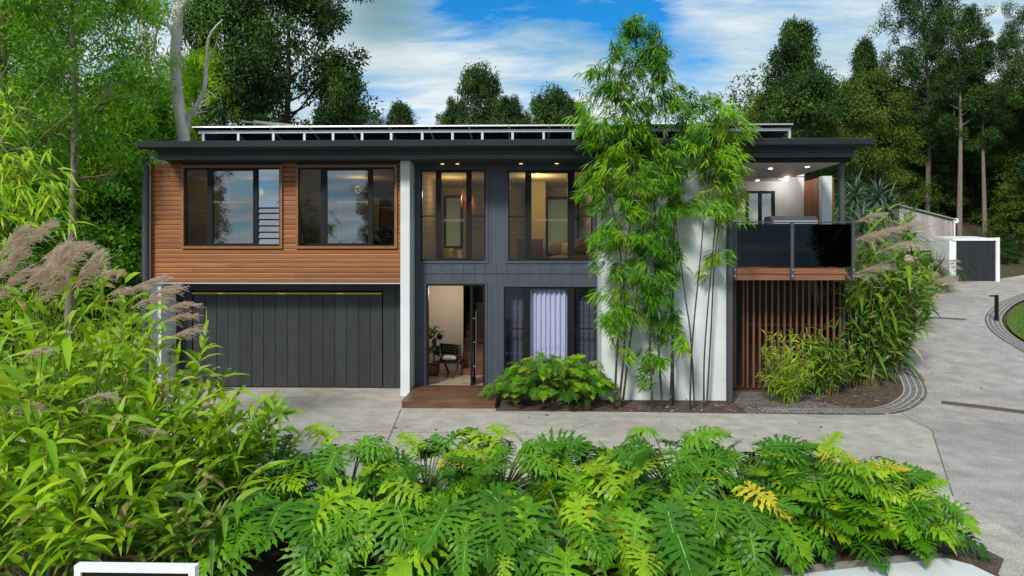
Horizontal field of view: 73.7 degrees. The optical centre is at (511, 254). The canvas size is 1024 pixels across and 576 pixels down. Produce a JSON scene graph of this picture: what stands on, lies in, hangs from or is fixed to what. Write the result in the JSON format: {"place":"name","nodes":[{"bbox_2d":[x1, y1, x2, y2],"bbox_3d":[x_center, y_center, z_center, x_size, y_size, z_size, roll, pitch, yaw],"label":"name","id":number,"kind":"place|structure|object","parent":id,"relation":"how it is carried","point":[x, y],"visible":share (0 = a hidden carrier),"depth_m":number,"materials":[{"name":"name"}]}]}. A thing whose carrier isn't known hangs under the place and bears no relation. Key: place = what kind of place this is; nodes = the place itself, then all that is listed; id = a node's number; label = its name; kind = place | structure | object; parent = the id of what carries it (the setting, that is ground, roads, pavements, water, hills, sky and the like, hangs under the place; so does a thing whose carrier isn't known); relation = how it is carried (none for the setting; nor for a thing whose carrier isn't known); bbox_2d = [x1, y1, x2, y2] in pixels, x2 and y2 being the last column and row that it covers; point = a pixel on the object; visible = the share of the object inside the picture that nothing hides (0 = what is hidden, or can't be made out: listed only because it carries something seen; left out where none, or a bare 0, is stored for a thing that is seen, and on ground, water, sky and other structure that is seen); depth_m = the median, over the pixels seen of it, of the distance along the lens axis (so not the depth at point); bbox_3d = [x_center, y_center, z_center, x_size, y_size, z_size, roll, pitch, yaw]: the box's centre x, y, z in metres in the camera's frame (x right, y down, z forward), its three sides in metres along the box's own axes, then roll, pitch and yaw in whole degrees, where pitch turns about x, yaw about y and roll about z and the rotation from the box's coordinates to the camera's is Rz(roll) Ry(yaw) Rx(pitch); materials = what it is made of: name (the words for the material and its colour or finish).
{"place":"outdoors","nodes":[
{"label":"outdoors","id":0,"kind":"place"},
{"bbox_2d":[0,301,165,575],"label":"tiger grass","id":1,"kind":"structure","parent":0,"point":[41,417],"depth_m":7.06,"materials":[{"name":"green plant"}]},
{"bbox_2d":[0,419,189,575],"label":"tiger grass","id":2,"kind":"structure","parent":0,"point":[49,535],"depth_m":6.18,"materials":[{"name":"green plant"}]},
{"bbox_2d":[51,352,279,562],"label":"tiger grass","id":3,"kind":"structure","parent":0,"point":[112,454],"depth_m":7.23,"materials":[{"name":"green plant"}]},
{"bbox_2d":[104,474,267,575],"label":"tiger grass","id":4,"kind":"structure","parent":0,"point":[188,528],"depth_m":6.50,"materials":[{"name":"green plant"}]},
{"bbox_2d":[132,390,305,558],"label":"tiger grass","id":5,"kind":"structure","parent":0,"point":[248,456],"depth_m":7.77,"materials":[{"name":"green plant"}]},
{"bbox_2d":[0,0,1023,125],"label":"sky","id":6,"kind":"structure","parent":0,"point":[418,50],"materials":[{"name":"blue"}]},
{"bbox_2d":[5,205,1023,430],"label":"ground","id":7,"kind":"structure","parent":0,"point":[1010,269],"depth_m":34.04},
{"bbox_2d":[0,53,96,259],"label":"bamboo","id":8,"kind":"object","parent":7,"relation":"on","point":[10,161],"visible":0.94,"depth_m":9.93,"materials":[{"name":"green plant"}]},
{"bbox_2d":[0,133,118,373],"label":"bush","id":9,"kind":"object","parent":7,"relation":"on","point":[35,189],"visible":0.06,"depth_m":17.20,"materials":[{"name":"green plant"}]},
{"bbox_2d":[0,137,141,365],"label":"bush","id":10,"kind":"object","parent":7,"relation":"on","point":[88,204],"visible":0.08,"depth_m":18.18,"materials":[{"name":"green plant"}]},
{"bbox_2d":[2,201,141,383],"bbox_3d":[-10.695,1.122,18.762,4.351,5.406,4.720,0,0,-5],"label":"bush","id":11,"kind":"object","parent":7,"relation":"on","point":[126,215],"visible":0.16,"depth_m":17.95,"materials":[{"name":"green plant"}]},
{"bbox_2d":[0,0,155,385],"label":"feathery tree","id":12,"kind":"object","parent":7,"relation":"on","point":[16,309],"visible":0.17,"depth_m":16.82,"materials":[{"name":"green plant"}]},
{"bbox_2d":[0,100,170,373],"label":"bush","id":13,"kind":"object","parent":7,"relation":"on","point":[145,136],"visible":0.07,"depth_m":18.87,"materials":[{"name":"green plant"}]},
{"bbox_2d":[0,0,177,399],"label":"slender tree","id":14,"kind":"object","parent":7,"relation":"on","point":[76,125],"visible":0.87,"depth_m":15.63,"materials":[{"name":"green plant"}]},
{"bbox_2d":[0,0,185,329],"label":"feathery tree","id":15,"kind":"object","parent":7,"relation":"on","point":[153,7],"visible":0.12,"depth_m":20.16,"materials":[{"name":"green plant"}]},
{"bbox_2d":[12,214,181,383],"bbox_3d":[-10.582,1.388,17.715,4.193,4.802,3.865,0,0,-35],"label":"bush","id":16,"kind":"object","parent":7,"relation":"on","point":[116,260],"visible":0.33,"depth_m":17.21,"materials":[{"name":"green plant"}]},
{"bbox_2d":[22,75,201,317],"bbox_3d":[-13.922,-1.267,24.129,8.722,10.838,9.463,0,0,-4],"label":"tree","id":17,"kind":"object","parent":7,"relation":"on","point":[165,125],"visible":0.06,"depth_m":24.18,"materials":[{"name":"green plant"}]},
{"bbox_2d":[97,0,262,140],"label":"pale gum","id":18,"kind":"object","parent":7,"relation":"on","point":[183,120],"visible":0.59,"depth_m":23.20,"materials":[{"name":"grey plant"}]},
{"bbox_2d":[137,45,244,140],"bbox_3d":[-13.775,-2.868,29.292,5.939,13.090,6.070,0,0,-26],"label":"feathery tree","id":19,"kind":"object","parent":7,"relation":"on","point":[195,64],"visible":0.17,"depth_m":29.22,"materials":[{"name":"green plant"}]},
{"bbox_2d":[140,0,294,140],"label":"dark gum","id":20,"kind":"object","parent":7,"relation":"on","point":[203,26],"visible":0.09,"depth_m":32.26,"materials":[{"name":"green plant"}]},
{"bbox_2d":[205,0,384,125],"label":"dark gum","id":21,"kind":"object","parent":7,"relation":"on","point":[261,62],"visible":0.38,"depth_m":29.11,"materials":[{"name":"green plant"}]},
{"bbox_2d":[302,63,372,125],"bbox_3d":[-7.359,-2.383,29.317,4.218,11.748,4.019,0,0,-21],"label":"dark gum","id":22,"kind":"object","parent":7,"relation":"on","point":[342,94],"visible":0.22,"depth_m":28.80,"materials":[{"name":"green plant"}]},
{"bbox_2d":[369,98,420,124],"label":"distant tree","id":23,"kind":"object","parent":7,"relation":"on","point":[400,113],"visible":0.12,"depth_m":54.69,"materials":[{"name":"green plant"}]},
{"bbox_2d":[434,95,465,124],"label":"distant tree","id":24,"kind":"object","parent":7,"relation":"on","point":[450,114],"visible":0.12,"depth_m":49.89,"materials":[{"name":"green plant"}]},
{"bbox_2d":[454,58,509,137],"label":"distant tree","id":25,"kind":"object","parent":7,"relation":"on","point":[480,86],"visible":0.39,"depth_m":45.46,"materials":[{"name":"green plant"}]},
{"bbox_2d":[137,138,875,402],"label":"house","id":26,"kind":"structure","parent":7,"relation":"on","point":[226,225],"depth_m":16.99,"materials":[{"name":"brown wood"}]},
{"bbox_2d":[181,165,283,248],"bbox_3d":[-6.812,-1.155,16.652,2.483,2.027,0.135,0,0,2],"label":"window","id":27,"kind":"structure","parent":26,"relation":"in","point":[210,169],"depth_m":16.62,"materials":[{"name":"black glass"}]},
{"bbox_2d":[192,291,382,386],"bbox_3d":[-5.731,2.165,17.441,4.869,2.420,0.170,0,0,2],"label":"garage door","id":28,"kind":"structure","parent":26,"relation":"in","point":[278,339],"depth_m":17.40,"materials":[{"name":"grey metal"}]},
{"bbox_2d":[295,165,397,248],"bbox_3d":[-4.009,-1.155,16.578,2.471,2.027,0.135,0,0,2],"label":"window","id":29,"kind":"structure","parent":26,"relation":"in","point":[324,168],"depth_m":16.55,"materials":[{"name":"black glass"}]},
{"bbox_2d":[337,197,379,242],"bbox_3d":[-4.703,-0.649,20.885,1.312,2.199,0.070,0,0,2],"label":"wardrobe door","id":30,"kind":"structure","parent":26,"relation":"in","point":[352,216],"depth_m":20.85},
{"bbox_2d":[432,343,467,377],"bbox_3d":[-1.676,2.858,18.527,0.661,0.869,0.755,0,0,29],"label":"lounge chair","id":31,"kind":"object","parent":26,"relation":"on","point":[453,352],"visible":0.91,"depth_m":18.47,"materials":[{"name":"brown wood"}]},
{"bbox_2d":[418,167,487,262],"bbox_3d":[-1.468,-0.974,17.052,1.744,2.388,0.115,0,0,2],"label":"window","id":32,"kind":"structure","parent":26,"relation":"in","point":[439,170],"depth_m":17.02,"materials":[{"name":"black metal"}]},
{"bbox_2d":[470,286,475,384],"bbox_3d":[-0.948,2.024,17.481,0.141,2.473,1.060,0,0,2],"label":"door","id":33,"kind":"structure","parent":26,"relation":"in","point":[472,288],"depth_m":16.97,"materials":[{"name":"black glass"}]},
{"bbox_2d":[198,128,790,140],"bbox_3d":[-0.492,-2.740,16.288,14.130,0.476,0.060,0,0,2],"label":"solar rack","id":34,"kind":"object","parent":26,"relation":"on","point":[391,132],"visible":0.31,"depth_m":16.31,"materials":[{"name":"metal"}]},
{"bbox_2d":[192,126,243,140],"bbox_3d":[-7.168,-2.857,17.131,0.936,0.412,1.644,0,0,2],"label":"solar module","id":35,"kind":"object","parent":34,"relation":"on","point":[220,137],"visible":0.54,"depth_m":16.76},
{"bbox_2d":[389,125,433,139],"bbox_3d":[-2.421,-2.857,17.006,0.936,0.412,1.644,0,0,2],"label":"solar module","id":36,"kind":"object","parent":34,"relation":"on","point":[410,136],"visible":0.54,"depth_m":16.63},
{"bbox_2d":[505,288,523,367],"bbox_3d":[0.025,2.018,17.405,0.649,2.464,0.100,0,0,2],"label":"curtain","id":37,"kind":"object","parent":26,"relation":"hanging from","point":[514,318],"visible":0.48,"depth_m":17.41,"materials":[{"name":"fabric"}]},
{"bbox_2d":[530,289,566,366],"bbox_3d":[0.926,2.014,17.112,1.105,2.473,0.090,0,0,2],"label":"curtain","id":38,"kind":"object","parent":26,"relation":"hanging from","point":[548,319],"visible":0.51,"depth_m":17.12,"materials":[{"name":"fabric"}]},
{"bbox_2d":[501,284,597,372],"bbox_3d":[0.937,1.835,16.989,2.402,2.191,0.115,0,0,2],"label":"window","id":39,"kind":"structure","parent":26,"relation":"in","point":[570,287],"depth_m":16.95,"materials":[{"name":"black metal"}]},
{"bbox_2d":[506,168,594,262],"bbox_3d":[0.952,-0.965,16.988,2.214,2.369,0.115,0,0,2],"label":"window","id":40,"kind":"structure","parent":26,"relation":"in","point":[570,172],"depth_m":16.96,"materials":[{"name":"black glass"}]},
{"bbox_2d":[574,288,593,365],"bbox_3d":[1.885,2.018,17.357,0.686,2.464,0.100,0,0,2],"label":"curtain","id":41,"kind":"object","parent":26,"relation":"hanging from","point":[583,318],"visible":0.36,"depth_m":17.35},
{"bbox_2d":[496,94,532,133],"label":"distant tree","id":42,"kind":"object","parent":7,"relation":"on","point":[516,115],"visible":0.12,"depth_m":47.39,"materials":[{"name":"green plant"}]},
{"bbox_2d":[527,81,576,138],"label":"distant tree","id":43,"kind":"object","parent":7,"relation":"on","point":[542,110],"visible":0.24,"depth_m":48.77,"materials":[{"name":"green plant"}]},
{"bbox_2d":[381,366,996,503],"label":"leaf litter","id":44,"kind":"object","parent":7,"relation":"on","point":[742,406],"visible":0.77,"depth_m":15.30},
{"bbox_2d":[496,286,926,413],"bbox_3d":[11.109,2.319,22.028,26.839,2.185,7.859,0,0,-40],"label":"garden bed","id":45,"kind":"object","parent":7,"relation":"on","point":[507,403],"visible":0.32,"depth_m":15.73,"materials":[{"name":"brown soil"}]},
{"bbox_2d":[477,371,552,404],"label":"philodendron","id":46,"kind":"object","parent":45,"relation":"on","point":[517,396],"visible":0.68,"depth_m":15.36,"materials":[{"name":"green plant"}]},
{"bbox_2d":[497,351,613,403],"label":"philodendron","id":47,"kind":"object","parent":45,"relation":"on","point":[550,377],"visible":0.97,"depth_m":15.29,"materials":[{"name":"green plant"}]},
{"bbox_2d":[554,374,619,405],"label":"philodendron","id":48,"kind":"object","parent":45,"relation":"on","point":[598,389],"visible":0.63,"depth_m":15.21,"materials":[{"name":"green plant"}]},
{"bbox_2d":[561,87,671,409],"bbox_3d":[2.264,-0.169,14.860,2.350,7.203,2.619,0,0,23],"label":"black bamboo","id":49,"kind":"object","parent":45,"relation":"on","point":[616,241],"visible":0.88,"depth_m":15.00,"materials":[{"name":"green plant"}]},
{"bbox_2d":[571,11,722,409],"bbox_3d":[3.108,-1.037,15.045,3.693,8.936,2.463,0,0,2],"label":"black bamboo","id":50,"kind":"object","parent":45,"relation":"on","point":[611,89],"visible":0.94,"depth_m":14.96,"materials":[{"name":"green plant"}]},
{"bbox_2d":[658,94,766,409],"bbox_3d":[4.429,-0.035,15.063,2.549,6.933,2.001,0,0,2],"label":"black bamboo","id":51,"kind":"object","parent":45,"relation":"on","point":[722,158],"visible":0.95,"depth_m":14.96,"materials":[{"name":"green plant"}]},
{"bbox_2d":[754,327,825,403],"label":"bamboo shrub","id":52,"kind":"object","parent":45,"relation":"on","point":[787,389],"visible":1,"depth_m":15.66,"materials":[{"name":"green plant"}]},
{"bbox_2d":[733,391,884,414],"bbox_3d":[6.630,3.396,15.759,3.079,0.020,2.546,0,0,2],"label":"gravel strip","id":53,"kind":"object","parent":45,"relation":"on","point":[763,403],"visible":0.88,"depth_m":15.60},
{"bbox_2d":[757,362,925,414],"bbox_3d":[8.537,3.166,16.115,6.882,0.460,2.116,0,0,-38],"label":"paver edging","id":54,"kind":"object","parent":53,"relation":"on","point":[910,379],"visible":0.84,"depth_m":15.16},
{"bbox_2d":[800,325,862,397],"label":"bamboo shrub","id":55,"kind":"object","parent":45,"relation":"on","point":[833,371],"visible":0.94,"depth_m":16.26,"materials":[{"name":"green plant"}]},
{"bbox_2d":[824,198,894,349],"bbox_3d":[9.890,0.572,20.351,3.456,4.612,2.712,0,0,2],"label":"screw pine","id":56,"kind":"object","parent":45,"relation":"on","point":[861,232],"visible":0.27,"depth_m":20.18,"materials":[{"name":"green plant"}]},
{"bbox_2d":[834,168,922,289],"bbox_3d":[11.801,-0.208,22.590,3.332,5.459,3.167,0,0,26],"label":"screw pine","id":57,"kind":"object","parent":45,"relation":"on","point":[856,201],"visible":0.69,"depth_m":22.55,"materials":[{"name":"green plant"}]},
{"bbox_2d":[829,202,936,387],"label":"tiger grass","id":58,"kind":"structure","parent":45,"relation":"on","point":[873,360],"depth_m":16.76,"materials":[{"name":"green plant"}]},
{"bbox_2d":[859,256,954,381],"bbox_3d":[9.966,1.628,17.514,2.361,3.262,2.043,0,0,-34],"label":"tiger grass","id":59,"kind":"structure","parent":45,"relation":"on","point":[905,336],"depth_m":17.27,"materials":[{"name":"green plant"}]},
{"bbox_2d":[759,13,840,174],"bbox_3d":[16.434,-7.681,39.760,5.073,12.678,4.833,0,0,19],"label":"hill gum","id":60,"kind":"object","parent":7,"relation":"on","point":[796,49],"visible":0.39,"depth_m":39.10,"materials":[{"name":"green plant"}]},
{"bbox_2d":[761,67,872,223],"bbox_3d":[14.497,-4.169,33.814,6.065,9.975,5.574,0,0,34],"label":"scrub tree","id":61,"kind":"object","parent":7,"relation":"on","point":[813,91],"visible":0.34,"depth_m":32.58,"materials":[{"name":"green plant"}]},
{"bbox_2d":[668,68,1023,144],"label":"woodland","id":62,"kind":"object","parent":7,"relation":"on","point":[748,95],"visible":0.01,"depth_m":53.62,"materials":[{"name":"green plant"}]},
{"bbox_2d":[712,553,993,575],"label":"garden wall","id":63,"kind":"structure","parent":7,"relation":"on","point":[909,565],"depth_m":7.11,"materials":[{"name":"grey concrete"}]},
{"bbox_2d":[807,77,898,239],"bbox_3d":[16.863,-4.503,35.558,5.595,9.202,5.142,0,0,-45],"label":"scrub tree","id":64,"kind":"object","parent":7,"relation":"on","point":[858,100],"visible":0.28,"depth_m":34.73,"materials":[{"name":"green plant"}]},
{"bbox_2d":[831,33,896,195],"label":"hill gum","id":65,"kind":"object","parent":7,"relation":"on","point":[864,58],"visible":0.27,"depth_m":41.08,"materials":[{"name":"green plant"}]},
{"bbox_2d":[835,65,940,206],"bbox_3d":[20.946,-6.144,39.284,5.368,9.606,5.840,0,0,-33],"label":"scrub tree","id":66,"kind":"object","parent":7,"relation":"on","point":[888,91],"visible":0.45,"depth_m":38.31,"materials":[{"name":"green plant"}]},
{"bbox_2d":[865,204,958,250],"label":"shed","id":67,"kind":"structure","parent":7,"relation":"on","point":[940,225],"depth_m":35.45,"materials":[{"name":"grey metal"}]},
{"bbox_2d":[867,0,967,211],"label":"hill gum","id":68,"kind":"object","parent":7,"relation":"on","point":[913,72],"visible":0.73,"depth_m":38.97,"materials":[{"name":"green plant"}]},
{"bbox_2d":[888,144,972,215],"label":"hill shrub","id":69,"kind":"object","parent":7,"relation":"on","point":[936,174],"visible":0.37,"depth_m":40.33,"materials":[{"name":"green plant"}]},
{"bbox_2d":[908,58,995,208],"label":"scrub tree","id":70,"kind":"object","parent":7,"relation":"on","point":[953,146],"visible":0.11,"depth_m":42.47,"materials":[{"name":"green plant"}]},
{"bbox_2d":[924,1,1003,235],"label":"pale gum","id":71,"kind":"object","parent":7,"relation":"on","point":[972,24],"visible":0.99,"depth_m":35.70,"materials":[{"name":"green plant"}]},
{"bbox_2d":[932,141,1008,218],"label":"hill shrub","id":72,"kind":"object","parent":7,"relation":"on","point":[975,173],"visible":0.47,"depth_m":40.73,"materials":[{"name":"green plant"}]},
{"bbox_2d":[956,27,1012,236],"bbox_3d":[25.129,-6.113,36.540,3.004,11.698,3.055,0,0,4],"label":"pale gum","id":73,"kind":"object","parent":7,"relation":"on","point":[989,135],"visible":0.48,"depth_m":36.07,"materials":[{"name":"green plant"}]},
{"bbox_2d":[963,149,1020,225],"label":"hill shrub","id":74,"kind":"object","parent":7,"relation":"on","point":[969,204],"visible":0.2,"depth_m":40.62,"materials":[{"name":"green plant"}]},
{"bbox_2d":[968,175,1023,255],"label":"hill shrub","id":75,"kind":"object","parent":7,"relation":"on","point":[1012,199],"visible":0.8,"depth_m":35.29,"materials":[{"name":"green plant"}]},
{"bbox_2d":[986,96,1023,235],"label":"scrub tree","id":76,"kind":"object","parent":7,"relation":"on","point":[999,162],"visible":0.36,"depth_m":37.84,"materials":[{"name":"green plant"}]},
{"bbox_2d":[991,86,1023,236],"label":"pale gum","id":77,"kind":"object","parent":7,"relation":"on","point":[1012,130],"visible":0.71,"depth_m":37.97,"materials":[{"name":"green plant"}]},
{"bbox_2d":[993,0,1023,144],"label":"hill gum","id":78,"kind":"object","parent":7,"relation":"on","point":[1012,34],"visible":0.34,"depth_m":43.34,"materials":[{"name":"green plant"}]},
{"bbox_2d":[993,53,1023,180],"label":"hill gum","id":79,"kind":"object","parent":7,"relation":"on","point":[1013,77],"visible":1,"depth_m":34.10,"materials":[{"name":"green plant"}]},
{"bbox_2d":[10,275,1023,575],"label":"driveway","id":80,"kind":"structure","parent":0,"point":[350,413],"depth_m":13.49,"materials":[{"name":"concrete"}]},
{"bbox_2d":[74,561,198,575],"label":"sign board","id":81,"kind":"object","parent":80,"relation":"on","point":[95,568],"visible":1,"depth_m":4.68,"materials":[{"name":"white paint"}]},
{"bbox_2d":[401,385,497,408],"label":"entry deck","id":82,"kind":"structure","parent":80,"relation":"on","point":[442,396],"depth_m":15.51,"materials":[{"name":"wood"}]},
{"bbox_2d":[0,512,1003,575],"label":"hedge bed","id":83,"kind":"object","parent":80,"relation":"on","point":[270,565],"visible":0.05,"depth_m":7.54,"materials":[{"name":"brown soil"}]},
{"bbox_2d":[0,218,191,506],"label":"tiger grass","id":84,"kind":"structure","parent":83,"relation":"on","point":[70,250],"depth_m":8.85,"materials":[{"name":"green plant"}]},
{"bbox_2d":[49,268,248,549],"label":"tiger grass","id":85,"kind":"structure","parent":83,"relation":"on","point":[194,363],"depth_m":8.12,"materials":[{"name":"green plant"}]},
{"bbox_2d":[166,434,342,562],"bbox_3d":[-2.879,2.844,7.903,2.278,1.171,1.934,0,0,2],"label":"philodendron","id":86,"kind":"object","parent":83,"relation":"on","point":[275,477],"visible":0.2,"depth_m":7.64,"materials":[{"name":"green plant"}]},
{"bbox_2d":[190,466,381,575],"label":"philodendron","id":87,"kind":"object","parent":83,"relation":"on","point":[257,542],"visible":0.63,"depth_m":6.69,"materials":[{"name":"green plant"}]},
{"bbox_2d":[268,423,429,534],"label":"philodendron","id":88,"kind":"object","parent":83,"relation":"on","point":[364,445],"visible":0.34,"depth_m":8.03,"materials":[{"name":"green plant"}]},
{"bbox_2d":[283,459,478,575],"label":"philodendron","id":89,"kind":"object","parent":83,"relation":"on","point":[395,503],"visible":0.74,"depth_m":6.64,"materials":[{"name":"green plant"}]},
{"bbox_2d":[357,427,518,535],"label":"philodendron","id":90,"kind":"object","parent":83,"relation":"on","point":[422,453],"visible":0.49,"depth_m":8.30,"materials":[{"name":"green plant"}]},
{"bbox_2d":[376,480,565,575],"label":"philodendron","id":91,"kind":"object","parent":83,"relation":"on","point":[475,541],"visible":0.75,"depth_m":6.46,"materials":[{"name":"green plant"}]},
{"bbox_2d":[431,424,597,521],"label":"philodendron","id":92,"kind":"object","parent":83,"relation":"on","point":[494,454],"visible":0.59,"depth_m":8.23,"materials":[{"name":"green plant"}]},
{"bbox_2d":[469,477,666,575],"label":"philodendron","id":93,"kind":"object","parent":83,"relation":"on","point":[589,534],"visible":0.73,"depth_m":6.51,"materials":[{"name":"green plant"}]},
{"bbox_2d":[512,436,665,517],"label":"philodendron","id":94,"kind":"object","parent":83,"relation":"on","point":[589,476],"visible":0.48,"depth_m":7.96,"materials":[{"name":"green plant"}]},
{"bbox_2d":[569,477,749,575],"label":"philodendron","id":95,"kind":"object","parent":83,"relation":"on","point":[673,521],"visible":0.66,"depth_m":6.62,"materials":[{"name":"green plant"}]},
{"bbox_2d":[578,425,757,526],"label":"philodendron","id":96,"kind":"object","parent":83,"relation":"on","point":[681,468],"visible":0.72,"depth_m":8.05,"materials":[{"name":"green plant"}]},
{"bbox_2d":[648,473,831,575],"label":"philodendron","id":97,"kind":"object","parent":83,"relation":"on","point":[761,524],"visible":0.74,"depth_m":6.89,"materials":[{"name":"green plant"}]},
{"bbox_2d":[655,434,851,556],"bbox_3d":[2.793,2.822,8.170,2.202,1.223,2.047,0,0,2],"label":"philodendron","id":98,"kind":"object","parent":83,"relation":"on","point":[796,449],"visible":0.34,"depth_m":8.02,"materials":[{"name":"green plant"}]},
{"bbox_2d":[716,475,873,575],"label":"philodendron","id":99,"kind":"object","parent":83,"relation":"on","point":[840,535],"visible":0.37,"depth_m":7.33,"materials":[{"name":"green plant"}]},
{"bbox_2d":[736,430,920,541],"bbox_3d":[3.653,2.812,8.220,2.025,1.235,2.301,0,0,2],"label":"philodendron","id":100,"kind":"object","parent":83,"relation":"on","point":[862,471],"visible":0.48,"depth_m":7.67,"materials":[{"name":"green plant"}]},
{"bbox_2d":[780,487,928,575],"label":"philodendron","id":101,"kind":"object","parent":83,"relation":"on","point":[864,547],"visible":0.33,"depth_m":7.25,"materials":[{"name":"green plant"}]},
{"bbox_2d":[801,444,961,550],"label":"philodendron","id":102,"kind":"object","parent":83,"relation":"on","point":[903,469],"visible":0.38,"depth_m":7.77,"materials":[{"name":"green plant"}]},
{"bbox_2d":[824,466,992,566],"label":"philodendron","id":103,"kind":"object","parent":83,"relation":"on","point":[921,522],"visible":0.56,"depth_m":7.42,"materials":[{"name":"green plant"}]},
{"bbox_2d":[931,236,999,280],"bbox_3d":[21.312,0.334,32.228,2.254,2.424,1.650,0,0,2],"label":"bin screen","id":104,"kind":"object","parent":80,"relation":"on","point":[983,253],"visible":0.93,"depth_m":31.46,"materials":[{"name":"white paint"}]},
{"bbox_2d":[985,293,1023,351],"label":"paver edging","id":105,"kind":"object","parent":80,"relation":"on","point":[998,329],"visible":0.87,"depth_m":23.53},
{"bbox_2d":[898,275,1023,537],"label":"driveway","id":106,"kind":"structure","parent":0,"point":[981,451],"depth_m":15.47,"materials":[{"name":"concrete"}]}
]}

